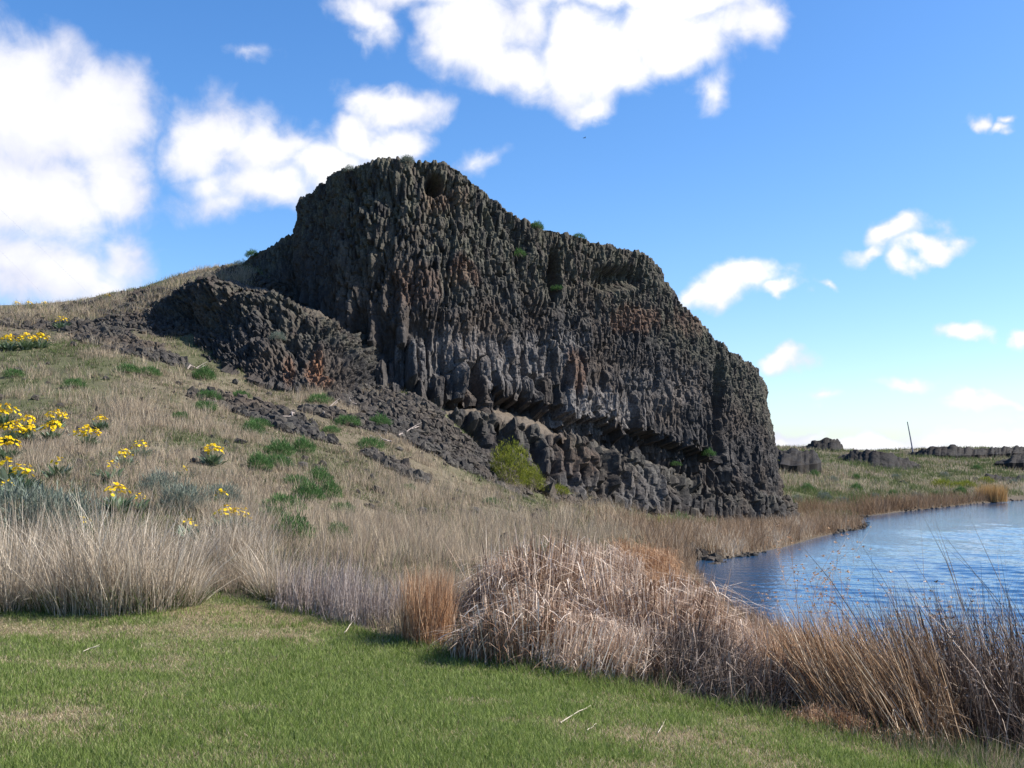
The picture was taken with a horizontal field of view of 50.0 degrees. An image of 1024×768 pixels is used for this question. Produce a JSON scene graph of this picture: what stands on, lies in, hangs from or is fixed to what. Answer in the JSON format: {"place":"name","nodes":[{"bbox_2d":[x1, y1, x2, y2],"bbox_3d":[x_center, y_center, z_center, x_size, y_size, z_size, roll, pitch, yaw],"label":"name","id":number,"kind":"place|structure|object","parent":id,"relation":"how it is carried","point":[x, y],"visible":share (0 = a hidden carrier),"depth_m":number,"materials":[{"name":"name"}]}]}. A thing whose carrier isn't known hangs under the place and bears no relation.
{"place":"outdoors","nodes":[
{"label":"outdoors","id":0,"kind":"place"},
{"bbox_2d":[0,592,1016,767],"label":"lawn grass","id":1,"kind":"structure","parent":0,"point":[388,734],"depth_m":8.23,"materials":[{"name":"plant"}]},
{"bbox_2d":[0,266,1023,767],"bbox_3d":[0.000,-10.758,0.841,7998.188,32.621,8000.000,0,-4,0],"label":"ground","id":2,"kind":"structure","parent":0,"point":[104,384],"depth_m":22.25,"materials":[{"name":"plant"}]},
{"bbox_2d":[0,333,17,350],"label":"flowering plant","id":3,"kind":"object","parent":2,"relation":"on","point":[6,346],"visible":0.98,"depth_m":42.98,"materials":[{"name":"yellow plant"}]},
{"bbox_2d":[0,402,21,428],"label":"flowering plant","id":4,"kind":"object","parent":2,"relation":"on","point":[4,419],"visible":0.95,"depth_m":28.82,"materials":[{"name":"yellow plant"}]},
{"bbox_2d":[0,367,25,376],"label":"green shrub","id":5,"kind":"object","parent":2,"relation":"on","point":[12,373],"visible":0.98,"depth_m":36.94,"materials":[{"name":"green plant"}]},
{"bbox_2d":[0,436,27,462],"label":"flowering plant","id":6,"kind":"object","parent":2,"relation":"on","point":[3,454],"visible":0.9,"depth_m":22.79,"materials":[{"name":"yellow plant"}]},
{"bbox_2d":[0,420,29,444],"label":"flowering plant","id":7,"kind":"object","parent":2,"relation":"on","point":[12,427],"visible":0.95,"depth_m":26.26,"materials":[{"name":"yellow plant"}]},
{"bbox_2d":[0,456,30,483],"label":"flowering plant","id":8,"kind":"object","parent":2,"relation":"on","point":[4,473],"visible":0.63,"depth_m":19.60,"materials":[{"name":"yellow plant"}]},
{"bbox_2d":[1,463,46,491],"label":"flowering plant","id":9,"kind":"object","parent":2,"relation":"on","point":[29,479],"visible":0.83,"depth_m":18.75,"materials":[{"name":"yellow plant"}]},
{"bbox_2d":[16,332,39,349],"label":"flowering plant","id":10,"kind":"object","parent":2,"relation":"on","point":[26,346],"visible":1,"depth_m":43.05,"materials":[{"name":"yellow plant"}]},
{"bbox_2d":[17,424,40,441],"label":"flowering plant","id":11,"kind":"object","parent":2,"relation":"on","point":[30,426],"visible":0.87,"depth_m":26.54,"materials":[{"name":"yellow plant"}]},
{"bbox_2d":[17,415,43,434],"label":"flowering plant","id":12,"kind":"object","parent":2,"relation":"on","point":[29,421],"visible":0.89,"depth_m":28.02,"materials":[{"name":"yellow plant"}]},
{"bbox_2d":[0,469,73,533],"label":"sagebrush","id":13,"kind":"object","parent":2,"relation":"on","point":[24,495],"visible":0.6,"depth_m":15.94,"materials":[{"name":"green plant"}]},
{"bbox_2d":[32,331,51,347],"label":"flowering plant","id":14,"kind":"object","parent":2,"relation":"on","point":[42,345],"visible":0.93,"depth_m":43.90,"materials":[{"name":"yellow plant"}]},
{"bbox_2d":[0,503,86,612],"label":"rye tussock","id":15,"kind":"object","parent":2,"relation":"on","point":[8,605],"visible":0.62,"depth_m":12.65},
{"bbox_2d":[0,485,97,580],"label":"rye tussock","id":16,"kind":"object","parent":2,"relation":"on","point":[28,543],"visible":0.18,"depth_m":13.68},
{"bbox_2d":[42,409,67,428],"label":"flowering plant","id":17,"kind":"object","parent":2,"relation":"on","point":[58,417],"visible":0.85,"depth_m":29.10,"materials":[{"name":"yellow plant"}]},
{"bbox_2d":[37,420,72,442],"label":"flowering plant","id":18,"kind":"object","parent":2,"relation":"on","point":[52,435],"visible":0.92,"depth_m":26.53,"materials":[{"name":"yellow plant"}]},
{"bbox_2d":[40,456,76,478],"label":"flowering plant","id":19,"kind":"object","parent":2,"relation":"on","point":[52,470],"visible":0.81,"depth_m":20.14,"materials":[{"name":"green plant"}]},
{"bbox_2d":[7,477,114,532],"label":"sagebrush","id":20,"kind":"object","parent":2,"relation":"on","point":[69,498],"visible":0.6,"depth_m":15.99,"materials":[{"name":"green plant"}]},
{"bbox_2d":[0,515,133,612],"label":"rye tussock","id":21,"kind":"object","parent":2,"relation":"on","point":[35,599],"visible":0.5,"depth_m":12.63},
{"bbox_2d":[57,377,87,387],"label":"green shrub","id":22,"kind":"object","parent":2,"relation":"on","point":[75,381],"visible":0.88,"depth_m":35.66,"materials":[{"name":"green plant"}]},
{"bbox_2d":[0,513,153,583],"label":"rye tussock","id":23,"kind":"object","parent":2,"relation":"on","point":[61,548],"visible":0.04,"depth_m":13.45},
{"bbox_2d":[0,496,168,615],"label":"rye tussock","id":24,"kind":"object","parent":2,"relation":"on","point":[74,605],"visible":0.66,"depth_m":12.55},
{"bbox_2d":[70,424,101,447],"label":"flowering plant","id":25,"kind":"object","parent":2,"relation":"on","point":[93,440],"visible":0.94,"depth_m":24.88,"materials":[{"name":"yellow plant"}]},
{"bbox_2d":[90,414,113,430],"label":"flowering plant","id":26,"kind":"object","parent":2,"relation":"on","point":[102,425],"visible":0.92,"depth_m":28.69,"materials":[{"name":"green plant"}]},
{"bbox_2d":[11,476,197,581],"bbox_3d":[-5.220,1.831,13.869,2.421,1.499,2.580,-3,-5,35],"label":"rye tussock","id":27,"kind":"object","parent":2,"relation":"on","point":[96,521],"visible":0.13,"depth_m":13.79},
{"bbox_2d":[92,459,128,481],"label":"flowering plant","id":28,"kind":"object","parent":2,"relation":"on","point":[112,474],"visible":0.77,"depth_m":20.03,"materials":[{"name":"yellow plant"}]},
{"bbox_2d":[95,482,139,513],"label":"flowering plant","id":29,"kind":"object","parent":2,"relation":"on","point":[112,498],"visible":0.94,"depth_m":17.20,"materials":[{"name":"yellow plant"}]},
{"bbox_2d":[108,448,136,468],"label":"flowering plant","id":30,"kind":"object","parent":2,"relation":"on","point":[127,460],"visible":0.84,"depth_m":22.03,"materials":[{"name":"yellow plant"}]},
{"bbox_2d":[28,502,223,615],"bbox_3d":[-4.533,1.984,12.717,2.514,1.358,2.455,-2,-5,19],"label":"rye tussock","id":31,"kind":"object","parent":2,"relation":"on","point":[107,605],"visible":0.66,"depth_m":12.51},
{"bbox_2d":[113,363,140,372],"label":"green shrub","id":32,"kind":"object","parent":2,"relation":"on","point":[131,367],"visible":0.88,"depth_m":39.35,"materials":[{"name":"green plant"}]},
{"bbox_2d":[120,492,152,511],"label":"flowering plant","id":33,"kind":"object","parent":2,"relation":"on","point":[143,505],"visible":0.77,"depth_m":17.42,"materials":[{"name":"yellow plant"}]},
{"bbox_2d":[127,440,153,458],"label":"flowering plant","id":34,"kind":"object","parent":2,"relation":"on","point":[143,450],"visible":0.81,"depth_m":23.37,"materials":[{"name":"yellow plant"}]},
{"bbox_2d":[136,365,163,375],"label":"green shrub","id":35,"kind":"object","parent":2,"relation":"on","point":[152,368],"visible":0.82,"depth_m":39.73,"materials":[{"name":"green plant"}]},
{"bbox_2d":[83,500,219,576],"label":"rye tussock","id":36,"kind":"object","parent":2,"relation":"on","point":[154,537],"visible":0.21,"depth_m":13.97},
{"bbox_2d":[56,498,260,614],"bbox_3d":[-4.147,1.961,12.922,2.259,1.399,2.408,-2,-5,28],"label":"rye tussock","id":37,"kind":"object","parent":2,"relation":"on","point":[158,602],"visible":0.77,"depth_m":12.68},
{"bbox_2d":[136,464,181,493],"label":"sagebrush","id":38,"kind":"object","parent":2,"relation":"on","point":[152,477],"visible":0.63,"depth_m":18.90,"materials":[{"name":"grey plant"}]},
{"bbox_2d":[155,477,212,511],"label":"sagebrush","id":39,"kind":"object","parent":2,"relation":"on","point":[176,492],"visible":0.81,"depth_m":17.51,"materials":[{"name":"grey plant"}]},
{"bbox_2d":[110,523,258,607],"bbox_3d":[-3.960,2.124,13.108,2.103,1.058,2.398,1,-5,-9],"label":"rye tussock","id":40,"kind":"object","parent":2,"relation":"on","point":[201,597],"visible":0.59,"depth_m":12.97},
{"bbox_2d":[127,505,264,569],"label":"rye tussock","id":41,"kind":"object","parent":2,"relation":"on","point":[199,547],"visible":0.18,"depth_m":14.42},
{"bbox_2d":[191,364,216,380],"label":"green shrub","id":42,"kind":"object","parent":2,"relation":"on","point":[202,371],"visible":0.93,"depth_m":41.80,"materials":[{"name":"green plant"}]},
{"bbox_2d":[188,400,219,410],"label":"green shrub","id":43,"kind":"object","parent":2,"relation":"on","point":[205,403],"visible":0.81,"depth_m":35.32,"materials":[{"name":"green plant"}]},
{"bbox_2d":[195,389,223,400],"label":"green shrub","id":44,"kind":"object","parent":2,"relation":"on","point":[218,396],"visible":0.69,"depth_m":37.53,"materials":[{"name":"green plant"}]},
{"bbox_2d":[195,443,227,465],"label":"flowering plant","id":45,"kind":"object","parent":2,"relation":"on","point":[212,460],"visible":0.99,"depth_m":23.81,"materials":[{"name":"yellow plant"}]},
{"bbox_2d":[168,497,276,569],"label":"rye tussock","id":46,"kind":"object","parent":2,"relation":"on","point":[221,532],"visible":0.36,"depth_m":14.82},
{"bbox_2d":[206,504,243,531],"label":"flowering plant","id":47,"kind":"object","parent":2,"relation":"on","point":[227,514],"visible":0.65,"depth_m":16.64,"materials":[{"name":"yellow plant"}]},
{"bbox_2d":[206,479,247,503],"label":"sagebrush","id":48,"kind":"object","parent":2,"relation":"on","point":[224,488],"visible":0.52,"depth_m":18.79,"materials":[{"name":"grey plant"}]},
{"bbox_2d":[185,497,301,562],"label":"rye tussock","id":49,"kind":"object","parent":2,"relation":"on","point":[249,535],"visible":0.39,"depth_m":15.20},
{"bbox_2d":[207,525,292,576],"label":"rye tussock","id":50,"kind":"object","parent":2,"relation":"on","point":[248,559],"visible":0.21,"depth_m":14.66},
{"bbox_2d":[238,417,267,434],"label":"green shrub","id":51,"kind":"object","parent":2,"relation":"on","point":[254,425],"visible":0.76,"depth_m":32.30,"materials":[{"name":"green plant"}]},
{"bbox_2d":[134,272,379,393],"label":"cliff buttress","id":52,"kind":"structure","parent":2,"relation":"on","point":[236,322],"depth_m":48.01,"materials":[{"name":"stone"}]},
{"bbox_2d":[245,449,273,470],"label":"green shrub","id":53,"kind":"object","parent":2,"relation":"on","point":[257,458],"visible":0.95,"depth_m":24.66,"materials":[{"name":"green plant"}]},
{"bbox_2d":[206,524,338,601],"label":"rye tussock","id":54,"kind":"object","parent":2,"relation":"on","point":[260,590],"visible":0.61,"depth_m":13.64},
{"bbox_2d":[261,435,297,456],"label":"green shrub","id":55,"kind":"object","parent":2,"relation":"on","point":[285,445],"visible":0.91,"depth_m":28.94,"materials":[{"name":"green plant"}]},
{"bbox_2d":[265,452,295,466],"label":"green shrub","id":56,"kind":"object","parent":2,"relation":"on","point":[282,459],"visible":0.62,"depth_m":26.27,"materials":[{"name":"green plant"}]},
{"bbox_2d":[257,491,309,510],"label":"green shrub","id":57,"kind":"object","parent":2,"relation":"on","point":[278,497],"visible":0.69,"depth_m":19.99,"materials":[{"name":"green plant"}]},
{"bbox_2d":[267,507,318,541],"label":"green shrub","id":58,"kind":"object","parent":2,"relation":"on","point":[301,527],"visible":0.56,"depth_m":17.29,"materials":[{"name":"green plant"}]},
{"bbox_2d":[283,473,310,485],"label":"green shrub","id":59,"kind":"object","parent":2,"relation":"on","point":[296,478],"visible":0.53,"depth_m":24.14,"materials":[{"name":"green plant"}]},
{"bbox_2d":[292,434,316,453],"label":"green shrub","id":60,"kind":"object","parent":2,"relation":"on","point":[300,442],"visible":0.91,"depth_m":31.50,"materials":[{"name":"green plant"}]},
{"bbox_2d":[290,477,329,502],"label":"green shrub","id":61,"kind":"object","parent":2,"relation":"on","point":[311,490],"visible":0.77,"depth_m":22.41,"materials":[{"name":"green plant"}]},
{"bbox_2d":[259,528,378,614],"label":"dry weed","id":62,"kind":"object","parent":2,"relation":"on","point":[307,596],"visible":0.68,"depth_m":13.30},
{"bbox_2d":[305,392,334,404],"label":"green shrub","id":63,"kind":"object","parent":2,"relation":"on","point":[317,397],"visible":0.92,"depth_m":42.39,"materials":[{"name":"green plant"}]},
{"bbox_2d":[304,464,335,485],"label":"green shrub","id":64,"kind":"object","parent":2,"relation":"on","point":[321,472],"visible":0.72,"depth_m":25.58,"materials":[{"name":"green plant"}]},
{"bbox_2d":[320,479,344,498],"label":"green shrub","id":65,"kind":"object","parent":2,"relation":"on","point":[333,486],"visible":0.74,"depth_m":24.06,"materials":[{"name":"green plant"}]},
{"bbox_2d":[325,520,351,539],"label":"green shrub","id":66,"kind":"object","parent":2,"relation":"on","point":[336,525],"visible":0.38,"depth_m":18.69,"materials":[{"name":"green plant"}]},
{"bbox_2d":[334,414,365,426],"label":"green shrub","id":67,"kind":"object","parent":2,"relation":"on","point":[347,418],"visible":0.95,"depth_m":39.29,"materials":[{"name":"green plant"}]},
{"bbox_2d":[310,535,420,626],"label":"dry weed","id":68,"kind":"object","parent":2,"relation":"on","point":[366,604],"visible":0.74,"depth_m":12.87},
{"bbox_2d":[354,436,386,449],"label":"green shrub","id":69,"kind":"object","parent":2,"relation":"on","point":[367,441],"visible":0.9,"depth_m":36.38,"materials":[{"name":"green plant"}]},
{"bbox_2d":[369,411,392,425],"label":"green shrub","id":70,"kind":"object","parent":2,"relation":"on","point":[378,420],"visible":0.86,"depth_m":40.66,"materials":[{"name":"green plant"}]},
{"bbox_2d":[381,559,476,646],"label":"reed clump","id":71,"kind":"object","parent":2,"relation":"on","point":[433,617],"visible":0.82,"depth_m":11.83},
{"bbox_2d":[0,264,1017,576],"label":"scree","id":72,"kind":"structure","parent":2,"relation":"on","point":[452,450],"depth_m":43.88,"materials":[{"name":"stone"}]},
{"bbox_2d":[489,436,532,484],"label":"yellow green bush","id":73,"kind":"object","parent":2,"relation":"on","point":[507,462],"visible":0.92,"depth_m":44.54,"materials":[{"name":"green plant"}]},
{"bbox_2d":[0,262,1023,767],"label":"dry grass","id":74,"kind":"structure","parent":2,"relation":"on","point":[440,538],"depth_m":26.72,"materials":[{"name":"plant"}]},
{"bbox_2d":[438,523,621,624],"bbox_3d":[0.227,2.211,13.008,2.758,1.276,2.484,0,-4,0],"label":"cattail mound","id":75,"kind":"object","parent":2,"relation":"on","point":[530,571],"visible":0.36,"depth_m":12.77,"materials":[{"name":"brown plant"}]},
{"bbox_2d":[519,462,548,489],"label":"yellow green bush","id":76,"kind":"object","parent":2,"relation":"on","point":[537,477],"visible":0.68,"depth_m":46.60,"materials":[{"name":"green plant"}]},
{"bbox_2d":[421,564,649,669],"bbox_3d":[0.248,2.312,11.135,2.541,1.071,2.125,0,-4,0],"label":"cattail mound","id":77,"kind":"object","parent":2,"relation":"on","point":[522,631],"visible":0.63,"depth_m":10.80,"materials":[{"name":"brown plant"}]},
{"bbox_2d":[530,609,666,681],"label":"cattail stalks","id":78,"kind":"object","parent":2,"relation":"on","point":[577,657],"visible":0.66,"depth_m":10.32,"materials":[{"name":"beige plant"}]},
{"bbox_2d":[553,527,659,591],"bbox_3d":[1.866,3.708,23.527,3.017,1.311,3.255,0,-4,0],"label":"cattail mound","id":79,"kind":"object","parent":2,"relation":"on","point":[629,564],"visible":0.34,"depth_m":23.18,"materials":[{"name":"brown plant"}]},
{"bbox_2d":[542,611,689,686],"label":"cattail stalks","id":80,"kind":"object","parent":2,"relation":"on","point":[635,664],"visible":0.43,"depth_m":10.40,"materials":[{"name":"beige plant"}]},
{"bbox_2d":[607,533,694,578],"bbox_3d":[3.157,4.224,27.430,3.028,1.148,3.498,0,-4,0],"label":"cattail mound","id":81,"kind":"object","parent":2,"relation":"on","point":[656,558],"visible":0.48,"depth_m":26.97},
{"bbox_2d":[537,546,768,661],"bbox_3d":[1.553,2.384,12.261,3.185,1.274,2.803,0,-4,0],"label":"cattail mound","id":82,"kind":"object","parent":2,"relation":"on","point":[688,597],"visible":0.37,"depth_m":11.97,"materials":[{"name":"brown plant"}]},
{"bbox_2d":[642,557,706,599],"bbox_3d":[3.387,4.497,25.148,2.355,1.122,2.614,0,-4,0],"label":"cattail mound","id":83,"kind":"object","parent":2,"relation":"on","point":[656,579],"visible":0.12,"depth_m":24.93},
{"bbox_2d":[620,597,782,692],"bbox_3d":[1.846,2.512,10.539,2.160,0.904,1.524,0,-4,0],"label":"twig thicket","id":84,"kind":"object","parent":2,"relation":"on","point":[702,643],"visible":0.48,"depth_m":10.42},
{"bbox_2d":[703,599,781,650],"bbox_3d":[2.733,3.182,14.067,1.947,0.791,1.612,0,-4,0],"label":"cattail mound","id":85,"kind":"object","parent":2,"relation":"on","point":[749,626],"visible":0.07,"depth_m":14.02,"materials":[{"name":"brown plant"}]},
{"bbox_2d":[674,642,825,713],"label":"twig thicket","id":86,"kind":"object","parent":2,"relation":"on","point":[774,681],"visible":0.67,"depth_m":9.70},
{"bbox_2d":[705,617,810,685],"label":"cattail stalks","id":87,"kind":"object","parent":2,"relation":"on","point":[743,640],"visible":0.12,"depth_m":11.14,"materials":[{"name":"brown plant"}]},
{"bbox_2d":[546,487,990,666],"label":"shore reeds","id":88,"kind":"object","parent":2,"relation":"on","point":[747,535],"visible":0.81,"depth_m":48.59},
{"bbox_2d":[775,447,821,473],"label":"rock outcrop","id":89,"kind":"object","parent":2,"relation":"on","point":[794,459],"visible":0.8,"depth_m":122.71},
{"bbox_2d":[752,520,871,649],"bbox_3d":[3.224,2.350,11.350,1.250,1.877,1.128,4,-6,-41],"label":"dead weed","id":90,"kind":"object","parent":2,"relation":"on","point":[821,594],"visible":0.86,"depth_m":11.37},
{"bbox_2d":[733,598,903,706],"bbox_3d":[2.938,2.617,10.487,1.702,1.115,1.477,-1,-5,13],"label":"reed clump","id":91,"kind":"object","parent":2,"relation":"on","point":[787,644],"visible":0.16,"depth_m":10.37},
{"bbox_2d":[800,437,843,450],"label":"rock mesa","id":92,"kind":"structure","parent":2,"relation":"on","point":[826,443],"depth_m":182.75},
{"bbox_2d":[779,699,875,734],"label":"dead grass","id":93,"kind":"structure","parent":2,"relation":"on","point":[849,719],"depth_m":9.10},
{"bbox_2d":[747,594,983,748],"bbox_3d":[3.083,2.473,9.737,2.128,1.351,1.907,1,-5,-18],"label":"reed clump","id":94,"kind":"object","parent":2,"relation":"on","point":[918,716],"visible":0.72,"depth_m":9.42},
{"bbox_2d":[838,449,920,469],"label":"rock outcrop","id":95,"kind":"object","parent":2,"relation":"on","point":[883,459],"visible":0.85,"depth_m":154.20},
{"bbox_2d":[786,510,1023,755],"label":"twig thicket","id":96,"kind":"object","parent":2,"relation":"on","point":[995,698],"visible":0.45,"depth_m":9.73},
{"bbox_2d":[878,570,988,660],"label":"dead weed","id":97,"kind":"object","parent":2,"relation":"on","point":[950,606],"visible":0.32,"depth_m":12.75,"materials":[{"name":"brown plant"}]},
{"bbox_2d":[884,564,1020,656],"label":"tall stalks","id":98,"kind":"object","parent":2,"relation":"on","point":[968,608],"visible":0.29,"depth_m":17.09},
{"bbox_2d":[900,597,1023,719],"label":"reed clump","id":99,"kind":"object","parent":2,"relation":"on","point":[981,638],"visible":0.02,"depth_m":11.02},
{"bbox_2d":[909,444,1023,457],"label":"rock outcrop","id":100,"kind":"object","parent":2,"relation":"on","point":[951,450],"visible":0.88,"depth_m":207.64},
{"bbox_2d":[928,580,1023,763],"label":"dead weed","id":101,"kind":"object","parent":2,"relation":"on","point":[991,659],"visible":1,"depth_m":8.86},
{"bbox_2d":[973,482,1010,501],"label":"reed clump","id":102,"kind":"object","parent":2,"relation":"on","point":[997,495],"visible":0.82,"depth_m":118.27,"materials":[{"name":"plant"}]},
{"bbox_2d":[974,473,1023,480],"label":"rock outcrop","id":103,"kind":"object","parent":2,"relation":"on","point":[995,476],"visible":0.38,"depth_m":149.54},
{"bbox_2d":[994,454,1023,469],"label":"rock outcrop","id":104,"kind":"object","parent":2,"relation":"on","point":[1017,460],"visible":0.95,"depth_m":173.25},
{"bbox_2d":[0,0,1023,449],"label":"sky","id":105,"kind":"structure","parent":0,"point":[833,189],"materials":[{"name":"blue"}]},
{"bbox_2d":[243,156,784,505],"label":"cliff","id":106,"kind":"structure","parent":0,"point":[426,281],"depth_m":54.26,"materials":[{"name":"stone"}]},
{"bbox_2d":[442,407,801,522],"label":"cliff ledge","id":107,"kind":"object","parent":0,"point":[578,463],"visible":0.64,"depth_m":53.18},
{"bbox_2d":[695,500,1023,669],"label":"lake","id":108,"kind":"structure","parent":0,"point":[887,535],"depth_m":39.43,"materials":[{"name":"blue liquid"}]},
{"bbox_2d":[835,724,933,749],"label":"dead grass","id":109,"kind":"structure","parent":0,"point":[899,734],"depth_m":8.94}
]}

